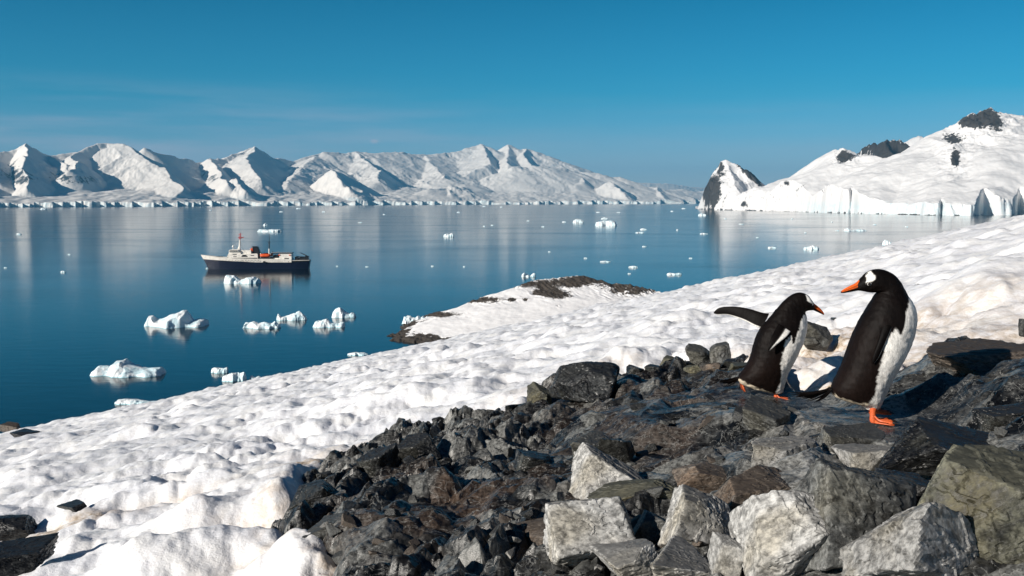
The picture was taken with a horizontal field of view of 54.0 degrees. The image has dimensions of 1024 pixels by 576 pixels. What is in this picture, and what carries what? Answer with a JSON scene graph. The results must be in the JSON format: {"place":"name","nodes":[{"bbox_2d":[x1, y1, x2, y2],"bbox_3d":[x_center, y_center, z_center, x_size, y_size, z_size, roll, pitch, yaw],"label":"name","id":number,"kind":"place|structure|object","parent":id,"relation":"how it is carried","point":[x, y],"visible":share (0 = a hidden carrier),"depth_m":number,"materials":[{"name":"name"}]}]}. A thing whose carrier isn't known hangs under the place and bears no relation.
{"place":"outdoors","nodes":[
{"label":"outdoors","id":0,"kind":"place"},
{"bbox_2d":[0,143,704,206],"bbox_3d":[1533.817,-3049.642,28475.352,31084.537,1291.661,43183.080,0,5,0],"label":"mountains","id":1,"kind":"structure","parent":0,"point":[108,175],"depth_m":13544.13,"materials":[{"name":"snow"}]},
{"bbox_2d":[0,204,1017,432],"bbox_3d":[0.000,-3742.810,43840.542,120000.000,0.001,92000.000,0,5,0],"label":"sea water","id":2,"kind":"structure","parent":0,"point":[128,271],"depth_m":747.82,"materials":[{"name":"blue liquid"}]},
{"bbox_2d":[90,358,166,377],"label":"iceberg","id":3,"kind":"object","parent":2,"relation":"on","point":[126,368],"visible":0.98,"depth_m":288.49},
{"bbox_2d":[114,398,152,404],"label":"iceberg","id":4,"kind":"object","parent":2,"relation":"on","point":[126,401],"visible":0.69,"depth_m":248.21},
{"bbox_2d":[144,310,208,328],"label":"iceberg","id":5,"kind":"object","parent":2,"relation":"on","point":[182,318],"visible":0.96,"depth_m":401.32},
{"bbox_2d":[211,367,228,373],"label":"iceberg","id":6,"kind":"object","parent":2,"relation":"on","point":[216,370],"visible":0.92,"depth_m":293.10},
{"bbox_2d":[222,372,246,381],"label":"iceberg","id":7,"kind":"object","parent":2,"relation":"on","point":[234,377],"visible":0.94,"depth_m":279.76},
{"bbox_2d":[224,275,261,283],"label":"iceberg","id":8,"kind":"object","parent":2,"relation":"on","point":[230,279],"visible":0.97,"depth_m":611.28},
{"bbox_2d":[201,233,310,268],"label":"ship","id":9,"kind":"object","parent":2,"relation":"on","point":[254,257],"visible":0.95,"depth_m":739.48,"materials":[{"name":"blue paint"}]},
{"bbox_2d":[243,321,280,328],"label":"iceberg","id":10,"kind":"object","parent":2,"relation":"on","point":[262,325],"visible":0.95,"depth_m":396.23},
{"bbox_2d":[257,229,282,231],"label":"iceberg","id":11,"kind":"object","parent":2,"relation":"on","point":[270,230],"visible":0.94,"depth_m":1641.37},
{"bbox_2d":[276,311,306,320],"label":"iceberg","id":12,"kind":"object","parent":2,"relation":"on","point":[298,315],"visible":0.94,"depth_m":422.68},
{"bbox_2d":[313,319,344,327],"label":"iceberg","id":13,"kind":"object","parent":2,"relation":"on","point":[324,323],"visible":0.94,"depth_m":399.09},
{"bbox_2d":[331,308,355,317],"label":"iceberg","id":14,"kind":"object","parent":2,"relation":"on","point":[339,313],"visible":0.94,"depth_m":432.32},
{"bbox_2d":[347,352,367,355],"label":"iceberg","id":15,"kind":"object","parent":2,"relation":"on","point":[358,354],"visible":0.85,"depth_m":326.48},
{"bbox_2d":[402,316,427,323],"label":"iceberg","id":16,"kind":"object","parent":2,"relation":"on","point":[407,319],"visible":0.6,"depth_m":410.22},
{"bbox_2d":[443,233,453,236],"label":"iceberg","id":17,"kind":"object","parent":2,"relation":"on","point":[449,235],"visible":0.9,"depth_m":1409.35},
{"bbox_2d":[521,273,535,276],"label":"iceberg","id":18,"kind":"object","parent":2,"relation":"on","point":[526,275],"visible":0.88,"depth_m":664.81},
{"bbox_2d":[573,219,583,222],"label":"iceberg","id":19,"kind":"object","parent":2,"relation":"on","point":[578,221],"visible":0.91,"depth_m":2303.02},
{"bbox_2d":[595,220,616,225],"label":"iceberg","id":20,"kind":"object","parent":2,"relation":"on","point":[607,223],"visible":0.99,"depth_m":2049.02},
{"bbox_2d":[803,245,818,249],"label":"iceberg","id":21,"kind":"object","parent":2,"relation":"on","point":[812,247],"visible":0.92,"depth_m":1037.24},
{"bbox_2d":[844,228,866,230],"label":"iceberg","id":22,"kind":"object","parent":2,"relation":"on","point":[847,229],"visible":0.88,"depth_m":1686.18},
{"bbox_2d":[882,240,892,244],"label":"iceberg","id":23,"kind":"object","parent":2,"relation":"on","point":[886,242],"visible":0.7,"depth_m":1137.54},
{"bbox_2d":[0,215,1023,575],"bbox_3d":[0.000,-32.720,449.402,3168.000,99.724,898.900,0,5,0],"label":"snow slope","id":24,"kind":"structure","parent":0,"point":[208,481],"depth_m":10.36,"materials":[{"name":"snow"}]},
{"bbox_2d":[0,422,20,431],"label":"rock","id":25,"kind":"object","parent":24,"relation":"on","point":[7,426],"visible":0.8,"depth_m":42.72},
{"bbox_2d":[0,514,37,540],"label":"rock","id":26,"kind":"object","parent":24,"relation":"on","point":[13,527],"visible":0.94,"depth_m":6.73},
{"bbox_2d":[10,428,39,436],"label":"rock","id":27,"kind":"object","parent":24,"relation":"on","point":[21,432],"visible":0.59,"depth_m":25.43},
{"bbox_2d":[0,532,58,575],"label":"rock","id":28,"kind":"object","parent":24,"relation":"on","point":[19,556],"visible":1,"depth_m":5.34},
{"bbox_2d":[56,499,86,511],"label":"rock","id":29,"kind":"object","parent":24,"relation":"on","point":[76,505],"visible":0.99,"depth_m":6.95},
{"bbox_2d":[660,355,674,364],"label":"rock","id":30,"kind":"object","parent":24,"relation":"on","point":[666,357],"visible":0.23,"depth_m":8.34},
{"bbox_2d":[1018,318,1023,336],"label":"rock","id":31,"kind":"object","parent":24,"relation":"on","point":[1021,327],"visible":1,"depth_m":5.92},
{"bbox_2d":[0,0,1023,187],"label":"sky","id":32,"kind":"structure","parent":0,"point":[640,91],"materials":[{"name":"blue"}]},
{"bbox_2d":[387,275,660,343],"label":"islet","id":33,"kind":"object","parent":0,"point":[530,301],"visible":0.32,"depth_m":382.43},
{"bbox_2d":[631,515,640,526],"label":"stone","id":34,"kind":"object","parent":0,"point":[635,519],"visible":0.21,"depth_m":3.51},
{"bbox_2d":[271,336,1023,575],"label":"bedrock","id":35,"kind":"structure","parent":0,"point":[488,485],"depth_m":4.84,"materials":[{"name":"stone"}]},
{"bbox_2d":[287,479,335,510],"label":"rock","id":36,"kind":"object","parent":35,"relation":"on","point":[311,493],"visible":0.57,"depth_m":5.27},
{"bbox_2d":[316,471,330,477],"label":"stone","id":37,"kind":"object","parent":35,"relation":"on","point":[325,474],"visible":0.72,"depth_m":6.32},
{"bbox_2d":[302,510,355,540],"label":"rock","id":38,"kind":"object","parent":35,"relation":"on","point":[316,530],"visible":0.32,"depth_m":4.25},
{"bbox_2d":[326,524,341,536],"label":"stone","id":39,"kind":"object","parent":35,"relation":"on","point":[332,530],"visible":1,"depth_m":4.13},
{"bbox_2d":[332,550,342,564],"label":"stone","id":40,"kind":"object","parent":35,"relation":"on","point":[336,557],"visible":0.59,"depth_m":3.98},
{"bbox_2d":[341,512,357,527],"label":"stone","id":41,"kind":"object","parent":35,"relation":"on","point":[347,519],"visible":0.98,"depth_m":4.14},
{"bbox_2d":[364,443,377,452],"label":"stone","id":42,"kind":"object","parent":35,"relation":"on","point":[367,447],"visible":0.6,"depth_m":6.53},
{"bbox_2d":[355,443,398,477],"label":"rock","id":43,"kind":"object","parent":35,"relation":"on","point":[371,463],"visible":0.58,"depth_m":5.83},
{"bbox_2d":[373,505,381,510],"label":"stone","id":44,"kind":"object","parent":35,"relation":"on","point":[378,507],"visible":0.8,"depth_m":4.29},
{"bbox_2d":[372,538,385,544],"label":"stone","id":45,"kind":"object","parent":35,"relation":"on","point":[376,541],"visible":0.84,"depth_m":3.83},
{"bbox_2d":[384,508,401,516],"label":"stone","id":46,"kind":"object","parent":35,"relation":"on","point":[392,512],"visible":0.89,"depth_m":4.18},
{"bbox_2d":[397,507,406,512],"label":"stone","id":47,"kind":"object","parent":35,"relation":"on","point":[403,509],"visible":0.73,"depth_m":4.32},
{"bbox_2d":[403,455,414,463],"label":"stone","id":48,"kind":"object","parent":35,"relation":"on","point":[409,459],"visible":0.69,"depth_m":5.78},
{"bbox_2d":[403,544,417,554],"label":"stone","id":49,"kind":"object","parent":35,"relation":"on","point":[411,549],"visible":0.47,"depth_m":3.67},
{"bbox_2d":[408,494,416,502],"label":"stone","id":50,"kind":"object","parent":35,"relation":"on","point":[412,498],"visible":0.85,"depth_m":4.70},
{"bbox_2d":[409,538,420,545],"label":"stone","id":51,"kind":"object","parent":35,"relation":"on","point":[415,541],"visible":0.66,"depth_m":3.90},
{"bbox_2d":[398,432,441,459],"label":"rock","id":52,"kind":"object","parent":35,"relation":"on","point":[415,445],"visible":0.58,"depth_m":6.05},
{"bbox_2d":[419,506,435,511],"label":"stone","id":53,"kind":"object","parent":35,"relation":"on","point":[429,508],"visible":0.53,"depth_m":4.16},
{"bbox_2d":[432,417,444,421],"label":"stone","id":54,"kind":"object","parent":35,"relation":"on","point":[437,419],"visible":0.49,"depth_m":7.63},
{"bbox_2d":[454,525,464,534],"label":"stone","id":55,"kind":"object","parent":35,"relation":"on","point":[461,528],"visible":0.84,"depth_m":3.56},
{"bbox_2d":[464,466,473,472],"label":"stone","id":56,"kind":"object","parent":35,"relation":"on","point":[468,469],"visible":0.66,"depth_m":5.56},
{"bbox_2d":[470,519,480,525],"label":"stone","id":57,"kind":"object","parent":35,"relation":"on","point":[474,522],"visible":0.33,"depth_m":3.65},
{"bbox_2d":[489,523,503,536],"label":"stone","id":58,"kind":"object","parent":35,"relation":"on","point":[491,533],"visible":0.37,"depth_m":3.55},
{"bbox_2d":[498,513,510,523],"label":"stone","id":59,"kind":"object","parent":35,"relation":"on","point":[504,519],"visible":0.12,"depth_m":3.90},
{"bbox_2d":[502,446,513,458],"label":"stone","id":60,"kind":"object","parent":35,"relation":"on","point":[508,452],"visible":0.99,"depth_m":6.00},
{"bbox_2d":[505,547,514,559],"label":"stone","id":61,"kind":"object","parent":35,"relation":"on","point":[510,553],"visible":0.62,"depth_m":3.46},
{"bbox_2d":[505,404,519,410],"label":"rock","id":62,"kind":"object","parent":35,"relation":"on","point":[511,407],"visible":0.26,"depth_m":7.26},
{"bbox_2d":[507,536,521,542],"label":"stone","id":63,"kind":"object","parent":35,"relation":"on","point":[512,539],"visible":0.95,"depth_m":3.52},
{"bbox_2d":[520,509,532,518],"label":"stone","id":64,"kind":"object","parent":35,"relation":"on","point":[527,514],"visible":1,"depth_m":3.70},
{"bbox_2d":[516,517,545,545],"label":"rock","id":65,"kind":"object","parent":35,"relation":"on","point":[534,530],"visible":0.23,"depth_m":3.58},
{"bbox_2d":[513,449,550,471],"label":"rock","id":66,"kind":"object","parent":35,"relation":"on","point":[525,460],"visible":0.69,"depth_m":5.06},
{"bbox_2d":[527,382,551,403],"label":"rock","id":67,"kind":"object","parent":35,"relation":"on","point":[536,391],"visible":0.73,"depth_m":7.75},
{"bbox_2d":[548,569,560,573],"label":"stone","id":68,"kind":"object","parent":35,"relation":"on","point":[554,571],"visible":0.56,"depth_m":3.24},
{"bbox_2d":[548,361,619,402],"bbox_3d":[0.540,0.710,7.435,0.526,0.327,0.440,0,5,0],"label":"rock","id":69,"kind":"object","parent":35,"relation":"on","point":[589,381],"visible":0.91,"depth_m":7.32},
{"bbox_2d":[570,429,607,456],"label":"rock","id":70,"kind":"object","parent":35,"relation":"on","point":[593,437],"visible":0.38,"depth_m":5.07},
{"bbox_2d":[543,496,635,569],"bbox_3d":[0.254,0.838,3.326,0.298,0.295,0.202,0,5,0],"label":"rock","id":71,"kind":"object","parent":35,"relation":"on","point":[574,530],"visible":0.79,"depth_m":3.28,"materials":[{"name":"stone"}]},
{"bbox_2d":[594,564,604,571],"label":"stone","id":72,"kind":"object","parent":35,"relation":"on","point":[600,567],"visible":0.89,"depth_m":3.21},
{"bbox_2d":[568,442,644,499],"bbox_3d":[0.470,0.812,4.255,0.462,0.281,0.254,1,5,7],"label":"rock","id":73,"kind":"object","parent":35,"relation":"on","point":[593,468],"visible":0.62,"depth_m":4.24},
{"bbox_2d":[596,438,634,463],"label":"rock","id":74,"kind":"object","parent":35,"relation":"on","point":[622,450],"visible":0.71,"depth_m":4.77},
{"bbox_2d":[590,539,658,575],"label":"rock","id":75,"kind":"object","parent":35,"relation":"on","point":[635,557],"visible":0.93,"depth_m":3.08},
{"bbox_2d":[587,479,675,500],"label":"rock","id":76,"kind":"object","parent":35,"relation":"on","point":[624,490],"visible":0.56,"depth_m":3.95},
{"bbox_2d":[627,397,641,405],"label":"stone","id":77,"kind":"object","parent":35,"relation":"on","point":[632,400],"visible":0.62,"depth_m":6.21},
{"bbox_2d":[626,364,643,373],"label":"rock","id":78,"kind":"object","parent":35,"relation":"on","point":[631,369],"visible":0.58,"depth_m":8.02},
{"bbox_2d":[629,403,646,409],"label":"stone","id":79,"kind":"object","parent":35,"relation":"on","point":[634,406],"visible":0.69,"depth_m":5.82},
{"bbox_2d":[635,450,648,455],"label":"stone","id":80,"kind":"object","parent":35,"relation":"on","point":[642,452],"visible":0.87,"depth_m":4.86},
{"bbox_2d":[633,509,665,543],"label":"rock","id":81,"kind":"object","parent":35,"relation":"on","point":[649,525],"visible":0.63,"depth_m":3.39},
{"bbox_2d":[644,443,657,451],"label":"stone","id":82,"kind":"object","parent":35,"relation":"on","point":[651,447],"visible":0.89,"depth_m":5.05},
{"bbox_2d":[644,364,659,371],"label":"rock","id":83,"kind":"object","parent":35,"relation":"on","point":[649,367],"visible":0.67,"depth_m":8.02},
{"bbox_2d":[646,486,662,497],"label":"stone","id":84,"kind":"object","parent":35,"relation":"on","point":[656,491],"visible":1,"depth_m":3.87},
{"bbox_2d":[667,420,675,426],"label":"stone","id":85,"kind":"object","parent":35,"relation":"on","point":[672,423],"visible":0.41,"depth_m":5.26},
{"bbox_2d":[650,535,710,575],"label":"rock","id":86,"kind":"object","parent":35,"relation":"on","point":[678,556],"visible":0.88,"depth_m":2.94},
{"bbox_2d":[683,365,700,373],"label":"rock","id":87,"kind":"object","parent":35,"relation":"on","point":[690,369],"visible":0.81,"depth_m":7.79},
{"bbox_2d":[658,484,730,546],"bbox_3d":[0.608,0.770,3.281,0.245,0.254,0.163,-1,5,-16],"label":"rock","id":88,"kind":"object","parent":35,"relation":"on","point":[695,515],"visible":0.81,"depth_m":3.23,"materials":[{"name":"stone"}]},
{"bbox_2d":[685,343,709,364],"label":"rock","id":89,"kind":"object","parent":35,"relation":"on","point":[696,354],"visible":0.78,"depth_m":8.20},
{"bbox_2d":[692,541,703,546],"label":"stone","id":90,"kind":"object","parent":35,"relation":"on","point":[699,544],"visible":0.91,"depth_m":3.20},
{"bbox_2d":[671,462,726,493],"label":"rock","id":91,"kind":"object","parent":35,"relation":"on","point":[706,477],"visible":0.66,"depth_m":3.96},
{"bbox_2d":[697,415,714,429],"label":"stone","id":92,"kind":"object","parent":35,"relation":"on","point":[706,420],"visible":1,"depth_m":5.07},
{"bbox_2d":[704,394,714,399],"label":"stone","id":93,"kind":"object","parent":35,"relation":"on","point":[707,396],"visible":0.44,"depth_m":5.82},
{"bbox_2d":[699,362,720,370],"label":"rock","id":94,"kind":"object","parent":35,"relation":"on","point":[714,366],"visible":0.76,"depth_m":7.62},
{"bbox_2d":[707,456,715,463],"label":"stone","id":95,"kind":"object","parent":35,"relation":"on","point":[711,460],"visible":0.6,"depth_m":4.21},
{"bbox_2d":[709,342,730,362],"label":"rock","id":96,"kind":"object","parent":35,"relation":"on","point":[720,352],"visible":0.84,"depth_m":8.04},
{"bbox_2d":[715,456,724,463],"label":"stone","id":97,"kind":"object","parent":35,"relation":"on","point":[719,459],"visible":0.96,"depth_m":4.14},
{"bbox_2d":[707,532,742,575],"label":"rock","id":98,"kind":"object","parent":35,"relation":"on","point":[724,553],"visible":0.93,"depth_m":2.85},
{"bbox_2d":[721,359,735,367],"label":"rock","id":99,"kind":"object","parent":35,"relation":"on","point":[726,363],"visible":0.81,"depth_m":7.68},
{"bbox_2d":[732,406,742,421],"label":"stone","id":100,"kind":"object","parent":35,"relation":"on","point":[737,413],"visible":0.78,"depth_m":4.98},
{"bbox_2d":[728,362,746,370],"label":"rock","id":101,"kind":"object","parent":35,"relation":"on","point":[736,366],"visible":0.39,"depth_m":7.25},
{"bbox_2d":[713,465,790,511],"bbox_3d":[0.897,0.742,3.561,0.372,0.203,0.189,-1,5,-16],"label":"rock","id":102,"kind":"object","parent":35,"relation":"on","point":[734,492],"visible":0.44,"depth_m":3.50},
{"bbox_2d":[741,394,790,431],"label":"rock","id":103,"kind":"object","parent":35,"relation":"on","point":[761,414],"visible":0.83,"depth_m":4.80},
{"bbox_2d":[714,292,823,399],"bbox_3d":[1.538,0.354,6.161,0.682,0.657,0.316,2,5,24],"label":"penguin","id":104,"kind":"object","parent":35,"relation":"on","point":[779,340],"visible":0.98,"depth_m":6.08,"materials":[{"name":"black"}]},
{"bbox_2d":[728,490,830,575],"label":"rock","id":105,"kind":"object","parent":35,"relation":"on","point":[779,533],"visible":0.75,"depth_m":2.77,"materials":[{"name":"stone"}]},
{"bbox_2d":[779,430,788,435],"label":"stone","id":106,"kind":"object","parent":35,"relation":"on","point":[784,433],"visible":0.9,"depth_m":4.55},
{"bbox_2d":[751,436,819,467],"bbox_3d":[1.052,0.673,3.988,0.388,0.183,0.267,-2,5,-25],"label":"rock","id":107,"kind":"object","parent":35,"relation":"on","point":[768,451],"visible":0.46,"depth_m":3.89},
{"bbox_2d":[787,406,796,412],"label":"stone","id":108,"kind":"object","parent":35,"relation":"on","point":[791,409],"visible":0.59,"depth_m":4.93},
{"bbox_2d":[803,337,818,344],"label":"rock","id":109,"kind":"object","parent":35,"relation":"on","point":[810,341],"visible":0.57,"depth_m":7.61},
{"bbox_2d":[804,321,832,350],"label":"rock","id":110,"kind":"object","parent":35,"relation":"on","point":[821,335],"visible":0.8,"depth_m":7.63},
{"bbox_2d":[813,422,824,429],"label":"stone","id":111,"kind":"object","parent":35,"relation":"on","point":[818,426],"visible":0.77,"depth_m":4.57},
{"bbox_2d":[816,422,885,452],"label":"rock","id":112,"kind":"object","parent":35,"relation":"on","point":[859,433],"visible":0.52,"depth_m":4.04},
{"bbox_2d":[787,269,917,425],"bbox_3d":[1.607,0.269,4.746,0.587,0.720,0.277,0,5,0],"label":"penguin","id":113,"kind":"object","parent":35,"relation":"on","point":[880,342],"visible":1,"depth_m":4.66,"materials":[{"name":"black"}]},
{"bbox_2d":[797,458,916,572],"bbox_3d":[1.011,0.644,2.837,0.475,0.324,0.223,-2,5,-18],"label":"rock","id":114,"kind":"object","parent":35,"relation":"on","point":[852,503],"visible":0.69,"depth_m":2.77,"materials":[{"name":"stone"}]},
{"bbox_2d":[831,443,890,470],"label":"rock","id":115,"kind":"object","parent":35,"relation":"on","point":[867,456],"visible":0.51,"depth_m":3.71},
{"bbox_2d":[874,467,929,505],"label":"rock","id":116,"kind":"object","parent":35,"relation":"on","point":[921,484],"visible":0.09,"depth_m":3.17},
{"bbox_2d":[839,502,978,575],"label":"rock","id":117,"kind":"object","parent":35,"relation":"on","point":[931,539],"visible":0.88,"depth_m":2.47,"materials":[{"name":"stone"}]},
{"bbox_2d":[878,417,989,475],"bbox_3d":[1.545,0.574,3.586,0.539,0.197,0.296,0,5,0],"label":"rock","id":118,"kind":"object","parent":35,"relation":"on","point":[921,445],"visible":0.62,"depth_m":3.52,"materials":[{"name":"stone"}]},
{"bbox_2d":[917,444,1023,563],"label":"rock","id":119,"kind":"object","parent":35,"relation":"on","point":[980,488],"visible":0.69,"depth_m":2.55,"materials":[{"name":"stone"}]},
{"bbox_2d":[926,338,1023,374],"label":"rock","id":120,"kind":"object","parent":35,"relation":"on","point":[976,356],"visible":0.73,"depth_m":5.30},
{"bbox_2d":[971,403,1023,431],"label":"rock","id":121,"kind":"object","parent":35,"relation":"on","point":[987,419],"visible":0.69,"depth_m":3.85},
{"bbox_2d":[994,427,1007,436],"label":"stone","id":122,"kind":"object","parent":35,"relation":"on","point":[1000,431],"visible":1,"depth_m":3.61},
{"bbox_2d":[696,107,1023,215],"bbox_3d":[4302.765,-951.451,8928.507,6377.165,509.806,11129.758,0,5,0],"label":"headland","id":123,"kind":"structure","parent":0,"point":[971,164],"depth_m":4217.51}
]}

